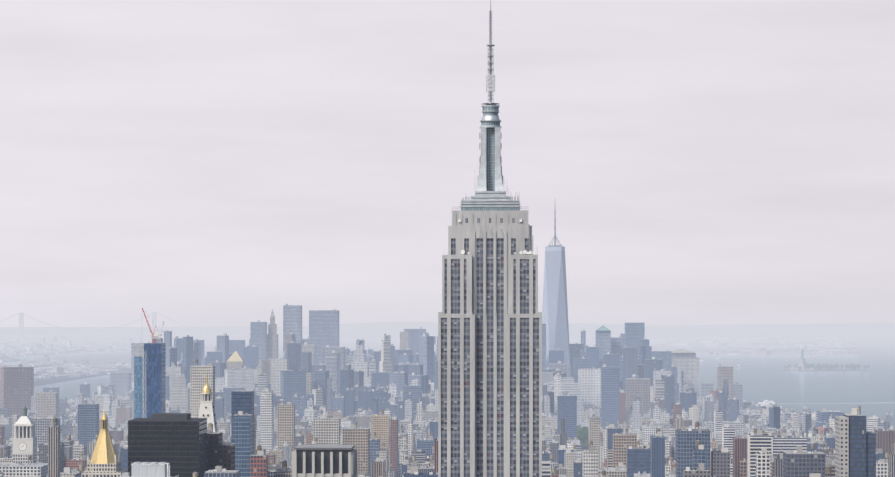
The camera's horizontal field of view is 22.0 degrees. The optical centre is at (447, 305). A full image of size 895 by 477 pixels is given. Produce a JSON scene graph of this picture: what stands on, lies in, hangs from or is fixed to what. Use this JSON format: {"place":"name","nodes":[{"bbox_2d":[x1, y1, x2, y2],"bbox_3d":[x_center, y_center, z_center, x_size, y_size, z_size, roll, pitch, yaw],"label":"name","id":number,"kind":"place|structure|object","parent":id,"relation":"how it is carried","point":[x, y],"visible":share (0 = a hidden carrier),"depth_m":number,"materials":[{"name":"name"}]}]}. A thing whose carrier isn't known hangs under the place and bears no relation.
{"place":"outdoors","nodes":[
{"label":"outdoors","id":0,"kind":"place"},
{"bbox_2d":[0,344,109,386],"bbox_3d":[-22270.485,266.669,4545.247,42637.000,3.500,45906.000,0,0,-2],"label":"river","id":1,"kind":"structure","parent":0,"point":[44,382],"depth_m":8202.74,"materials":[{"name":"grey liquid"}]},
{"bbox_2d":[0,312,277,338],"bbox_3d":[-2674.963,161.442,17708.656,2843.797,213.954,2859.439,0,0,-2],"label":"suspension bridge","id":2,"kind":"structure","parent":1,"relation":"on","point":[21,331],"depth_m":17801.19,"materials":[{"name":"grey metal"}]},
{"bbox_2d":[0,424,588,476],"bbox_3d":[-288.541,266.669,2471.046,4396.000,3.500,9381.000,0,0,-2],"label":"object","id":3,"kind":"structure","parent":0,"point":[8,432],"depth_m":4826.61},
{"bbox_2d":[0,406,36,462],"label":"clock tower","id":4,"kind":"structure","parent":3,"relation":"on","point":[24,443],"depth_m":2819.74,"materials":[{"name":"white stone"}]},
{"bbox_2d":[82,410,127,476],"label":"pyramid-roofed tower","id":5,"kind":"structure","parent":3,"relation":"on","point":[104,462],"depth_m":1875.49,"materials":[{"name":"gold metal"}]},
{"bbox_2d":[117,462,178,476],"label":"white building","id":6,"kind":"structure","parent":3,"relation":"on","point":[150,469],"depth_m":1435.82,"materials":[{"name":"white concrete"}]},
{"bbox_2d":[134,308,165,418],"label":"glass tower under construction","id":7,"kind":"structure","parent":3,"relation":"on","point":[149,382],"depth_m":2256.40},
{"bbox_2d":[128,413,206,476],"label":"dark glass office","id":8,"kind":"structure","parent":3,"relation":"on","point":[177,442],"depth_m":1728.92,"materials":[{"name":"black glass"}]},
{"bbox_2d":[198,376,217,431],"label":"clock tower","id":9,"kind":"structure","parent":3,"relation":"on","point":[206,409],"depth_m":2083.24,"materials":[{"name":"white stone"}]},
{"bbox_2d":[292,445,356,476],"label":"building","id":10,"kind":"structure","parent":3,"relation":"on","point":[324,460],"depth_m":1687.64,"materials":[{"name":"white concrete"}]},
{"bbox_2d":[3,363,869,447],"bbox_3d":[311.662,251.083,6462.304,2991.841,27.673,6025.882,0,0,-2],"label":"park trees","id":11,"kind":"object","parent":3,"relation":"on","point":[582,433],"visible":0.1,"depth_m":9294.04,"materials":[{"name":"green plant"}]},
{"bbox_2d":[0,304,894,476],"bbox_3d":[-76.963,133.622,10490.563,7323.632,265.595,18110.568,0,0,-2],"label":"city buildings","id":12,"kind":"structure","parent":3,"relation":"on","point":[621,396],"depth_m":4736.95,"materials":[{"name":"grey concrete"}]},
{"bbox_2d":[438,0,541,476],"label":"skyscraper","id":13,"kind":"structure","parent":3,"relation":"on","point":[489,370],"depth_m":1307.56,"materials":[{"name":"stone"}]},
{"bbox_2d":[542,213,570,376],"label":"skyscraper","id":14,"kind":"structure","parent":3,"relation":"on","point":[555,312],"depth_m":5903.52,"materials":[{"name":"blue glass"}]},
{"bbox_2d":[580,439,587,445],"bbox_3d":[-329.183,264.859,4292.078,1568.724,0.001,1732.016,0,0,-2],"label":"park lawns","id":15,"kind":"structure","parent":3,"relation":"on","point":[585,443],"depth_m":4406.94,"materials":[{"name":"grey plant"}]},
{"bbox_2d":[0,327,894,427],"bbox_3d":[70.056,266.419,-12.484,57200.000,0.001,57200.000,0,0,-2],"label":"sea","id":16,"kind":"structure","parent":0,"point":[870,391],"depth_m":8718.28,"materials":[{"name":"liquid"}]},
{"bbox_2d":[699,346,834,403],"bbox_3d":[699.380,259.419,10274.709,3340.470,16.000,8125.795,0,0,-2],"label":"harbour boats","id":17,"kind":"object","parent":16,"relation":"on","point":[739,365],"visible":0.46,"depth_m":6234.57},
{"bbox_2d":[0,322,894,345],"bbox_3d":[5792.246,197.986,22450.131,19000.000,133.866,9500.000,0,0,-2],"label":"staten island hills","id":18,"kind":"structure","parent":0,"point":[376,331],"depth_m":19701.80,"materials":[{"name":"grey"}]},
{"bbox_2d":[0,0,894,326],"label":"sky","id":19,"kind":"structure","parent":0,"point":[191,163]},
{"bbox_2d":[780,369,866,370],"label":"island","id":20,"kind":"structure","parent":0,"point":[827,370],"depth_m":9332.58,"materials":[{"name":"grey plant"}]},
{"bbox_2d":[790,348,813,370],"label":"statue of liberty","id":21,"kind":"object","parent":20,"relation":"on","point":[802,362],"visible":0.98,"depth_m":9362.92,"materials":[{"name":"metal"}]},
{"bbox_2d":[856,344,894,354],"bbox_3d":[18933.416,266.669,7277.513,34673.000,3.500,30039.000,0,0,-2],"label":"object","id":22,"kind":"structure","parent":0,"point":[879,352],"depth_m":13158.99,"materials":[{"name":"grey"}]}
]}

